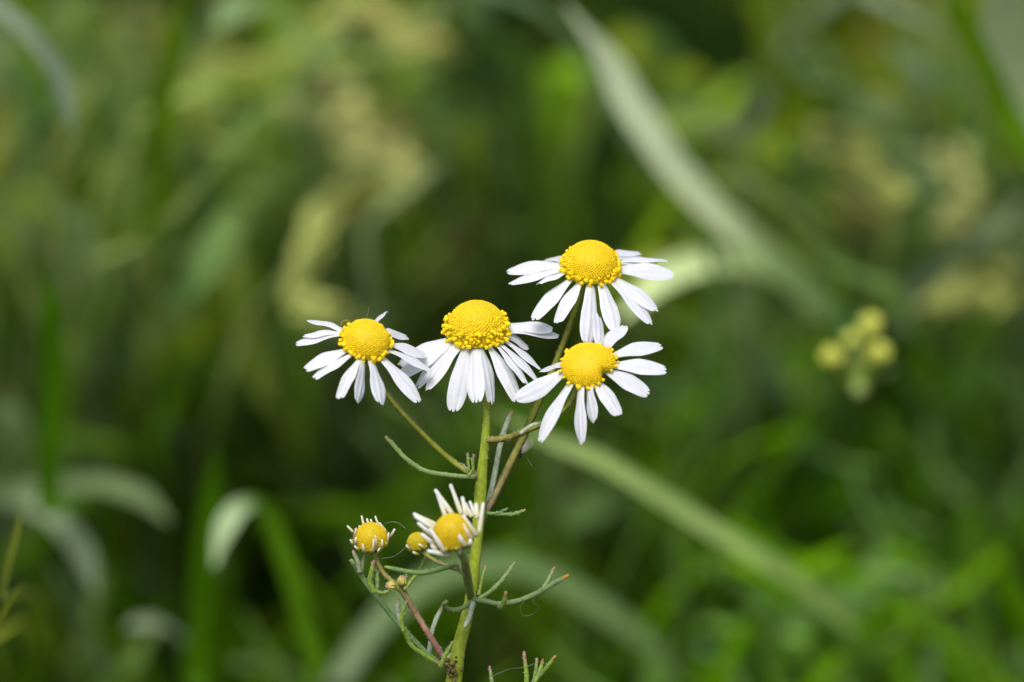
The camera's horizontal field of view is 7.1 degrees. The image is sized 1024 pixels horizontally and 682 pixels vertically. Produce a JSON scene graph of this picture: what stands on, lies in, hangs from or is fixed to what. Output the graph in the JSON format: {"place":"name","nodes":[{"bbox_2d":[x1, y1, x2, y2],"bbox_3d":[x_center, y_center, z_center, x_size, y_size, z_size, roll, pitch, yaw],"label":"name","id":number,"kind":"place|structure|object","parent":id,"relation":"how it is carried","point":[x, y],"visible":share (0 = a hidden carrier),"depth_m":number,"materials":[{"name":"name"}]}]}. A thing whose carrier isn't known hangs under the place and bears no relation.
{"place":"outdoors","nodes":[
{"label":"outdoors","id":0,"kind":"place"},
{"bbox_2d":[0,0,1023,681],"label":"ground","id":1,"kind":"structure","parent":0,"point":[714,42],"depth_m":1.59,"materials":[{"name":"green plant"}]},
{"bbox_2d":[0,584,59,681],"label":"tall grass","id":2,"kind":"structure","parent":1,"relation":"on","point":[5,632],"depth_m":1.25,"materials":[{"name":"green plant"}]},
{"bbox_2d":[0,507,71,681],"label":"tall grass","id":3,"kind":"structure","parent":1,"relation":"on","point":[9,559],"depth_m":1.07,"materials":[{"name":"green plant"}]},
{"bbox_2d":[0,0,75,184],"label":"tall grass","id":4,"kind":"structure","parent":1,"relation":"on","point":[26,30],"depth_m":1.14,"materials":[{"name":"green plant"}]},
{"bbox_2d":[0,485,104,594],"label":"tall grass","id":5,"kind":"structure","parent":1,"relation":"on","point":[66,529],"depth_m":1.24,"materials":[{"name":"green plant"}]},
{"bbox_2d":[0,474,170,522],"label":"tall grass","id":6,"kind":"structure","parent":1,"relation":"on","point":[133,492],"depth_m":1.24,"materials":[{"name":"green plant"}]},
{"bbox_2d":[37,272,141,568],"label":"tall grass","id":7,"kind":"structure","parent":1,"relation":"on","point":[52,346],"depth_m":1.18,"materials":[{"name":"green plant"}]},
{"bbox_2d":[43,562,135,681],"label":"tall grass","id":8,"kind":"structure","parent":1,"relation":"on","point":[104,667],"depth_m":1.21,"materials":[{"name":"green plant"}]},
{"bbox_2d":[99,11,153,68],"bbox_3d":[-0.073,-0.024,1.454,0.013,0.109,0.098,-5,25,-10],"label":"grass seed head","id":9,"kind":"object","parent":1,"relation":"on","point":[107,56],"depth_m":1.39,"materials":[{"name":"plant"}]},
{"bbox_2d":[124,616,186,657],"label":"tall grass","id":10,"kind":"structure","parent":1,"relation":"on","point":[145,622],"depth_m":1.23,"materials":[{"name":"green plant"}]},
{"bbox_2d":[141,0,187,243],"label":"tall grass","id":11,"kind":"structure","parent":1,"relation":"on","point":[160,110],"depth_m":1.22,"materials":[{"name":"green plant"}]},
{"bbox_2d":[97,319,266,503],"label":"tall grass","id":12,"kind":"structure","parent":1,"relation":"on","point":[170,433],"depth_m":1.31,"materials":[{"name":"green plant"}]},
{"bbox_2d":[184,450,221,681],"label":"tall grass","id":13,"kind":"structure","parent":1,"relation":"on","point":[200,596],"depth_m":1.21,"materials":[{"name":"green plant"}]},
{"bbox_2d":[144,96,271,321],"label":"tall grass","id":14,"kind":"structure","parent":1,"relation":"on","point":[164,245],"depth_m":1.22,"materials":[{"name":"green plant"}]},
{"bbox_2d":[212,496,328,681],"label":"tall grass","id":15,"kind":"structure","parent":1,"relation":"on","point":[233,512],"depth_m":1.20,"materials":[{"name":"green plant"}]},
{"bbox_2d":[283,201,356,668],"bbox_3d":[-0.035,0.020,1.336,0.012,0.128,0.101,-3,25,-6],"label":"grass seed head","id":16,"kind":"object","parent":1,"relation":"on","point":[300,301],"depth_m":1.27,"materials":[{"name":"plant"}]},
{"bbox_2d":[259,65,427,495],"bbox_3d":[-0.040,-0.004,1.384,0.024,0.132,0.124,-6,26,-13],"label":"grass seed head","id":17,"kind":"object","parent":1,"relation":"on","point":[348,127],"depth_m":1.31,"materials":[{"name":"plant"}]},
{"bbox_2d":[320,0,461,219],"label":"grass seed head","id":18,"kind":"object","parent":1,"relation":"on","point":[383,19],"depth_m":1.33,"materials":[{"name":"plant"}]},
{"bbox_2d":[320,102,498,308],"bbox_3d":[-0.006,-0.004,1.405,0.016,0.114,0.111,9,27,19],"label":"grass seed head","id":19,"kind":"object","parent":1,"relation":"on","point":[348,208],"depth_m":1.34,"materials":[{"name":"plant"}]},
{"bbox_2d":[405,212,489,444],"bbox_3d":[-0.011,0.004,1.430,0.014,0.078,0.059,0,25,0],"label":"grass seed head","id":20,"kind":"object","parent":1,"relation":"on","point":[452,255],"depth_m":1.39,"materials":[{"name":"plant"}]},
{"bbox_2d":[296,240,673,681],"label":"camomile plant","id":21,"kind":"object","parent":1,"relation":"on","point":[473,331],"visible":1,"depth_m":1.00,"materials":[{"name":"white plant"}]},
{"bbox_2d":[517,446,523,460],"bbox_3d":[0.002,0.013,1.002,0.002,0.002,0.003,0,25,0],"label":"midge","id":22,"kind":"object","parent":21,"relation":"attached to","point":[521,452],"visible":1,"depth_m":1.00,"materials":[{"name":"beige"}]},
{"bbox_2d":[324,552,683,681],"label":"tall grass","id":23,"kind":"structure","parent":1,"relation":"on","point":[374,626],"depth_m":1.25,"materials":[{"name":"green plant"}]},
{"bbox_2d":[461,0,669,192],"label":"tall grass","id":24,"kind":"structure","parent":1,"relation":"on","point":[477,13],"depth_m":1.30,"materials":[{"name":"green plant"}]},
{"bbox_2d":[495,411,865,663],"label":"tall grass","id":25,"kind":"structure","parent":1,"relation":"on","point":[838,612],"depth_m":1.20,"materials":[{"name":"green plant"}]},
{"bbox_2d":[565,2,893,441],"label":"tall grass","id":26,"kind":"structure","parent":1,"relation":"on","point":[691,186],"depth_m":1.25,"materials":[{"name":"green plant"}]},
{"bbox_2d":[620,249,861,388],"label":"tall grass","id":27,"kind":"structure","parent":1,"relation":"on","point":[683,267],"depth_m":1.24,"materials":[{"name":"green plant"}]},
{"bbox_2d":[636,122,916,529],"bbox_3d":[0.035,0.004,1.360,0.015,0.137,0.129,-9,26,-18],"label":"grass seed head","id":28,"kind":"object","parent":1,"relation":"on","point":[837,143],"depth_m":1.28,"materials":[{"name":"plant"}]},
{"bbox_2d":[770,209,832,405],"bbox_3d":[0.054,0.003,1.416,0.011,0.092,0.082,4,25,9],"label":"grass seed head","id":29,"kind":"object","parent":1,"relation":"on","point":[820,225],"depth_m":1.36,"materials":[{"name":"plant"}]},
{"bbox_2d":[742,588,894,681],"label":"tall grass","id":30,"kind":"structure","parent":1,"relation":"on","point":[790,620],"depth_m":1.26,"materials":[{"name":"green plant"}]},
{"bbox_2d":[732,0,941,179],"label":"tall grass","id":31,"kind":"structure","parent":1,"relation":"on","point":[786,36],"depth_m":1.34,"materials":[{"name":"green plant"}]},
{"bbox_2d":[820,313,893,617],"bbox_3d":[0.054,0.026,1.289,0.010,0.150,0.210,1,25,3],"label":"yellow bud plant","id":32,"kind":"object","parent":1,"relation":"on","point":[862,375],"visible":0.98,"depth_m":1.18,"materials":[{"name":"plant"}]},
{"bbox_2d":[829,179,906,537],"bbox_3d":[0.056,0.008,1.372,0.012,0.119,0.106,0,25,0],"label":"grass seed head","id":33,"kind":"object","parent":1,"relation":"on","point":[861,219],"depth_m":1.30,"materials":[{"name":"plant"}]},
{"bbox_2d":[882,198,1023,341],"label":"tall grass","id":34,"kind":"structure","parent":1,"relation":"on","point":[964,249],"depth_m":1.29,"materials":[{"name":"green plant"}]},
{"bbox_2d":[886,360,1023,560],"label":"tall grass","id":35,"kind":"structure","parent":1,"relation":"on","point":[993,487],"depth_m":1.32,"materials":[{"name":"green plant"}]},
{"bbox_2d":[918,259,1023,632],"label":"grass seed head","id":36,"kind":"object","parent":1,"relation":"on","point":[949,299],"depth_m":1.28,"materials":[{"name":"plant"}]},
{"bbox_2d":[922,132,1023,409],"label":"grass seed head","id":37,"kind":"object","parent":1,"relation":"on","point":[952,164],"depth_m":1.28,"materials":[{"name":"plant"}]},
{"bbox_2d":[946,0,1023,159],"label":"tall grass","id":38,"kind":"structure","parent":1,"relation":"on","point":[1008,114],"depth_m":1.20,"materials":[{"name":"green plant"}]},
{"bbox_2d":[981,0,1023,319],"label":"tall grass","id":39,"kind":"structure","parent":1,"relation":"on","point":[1002,26],"depth_m":1.21,"materials":[{"name":"green plant"}]}
]}

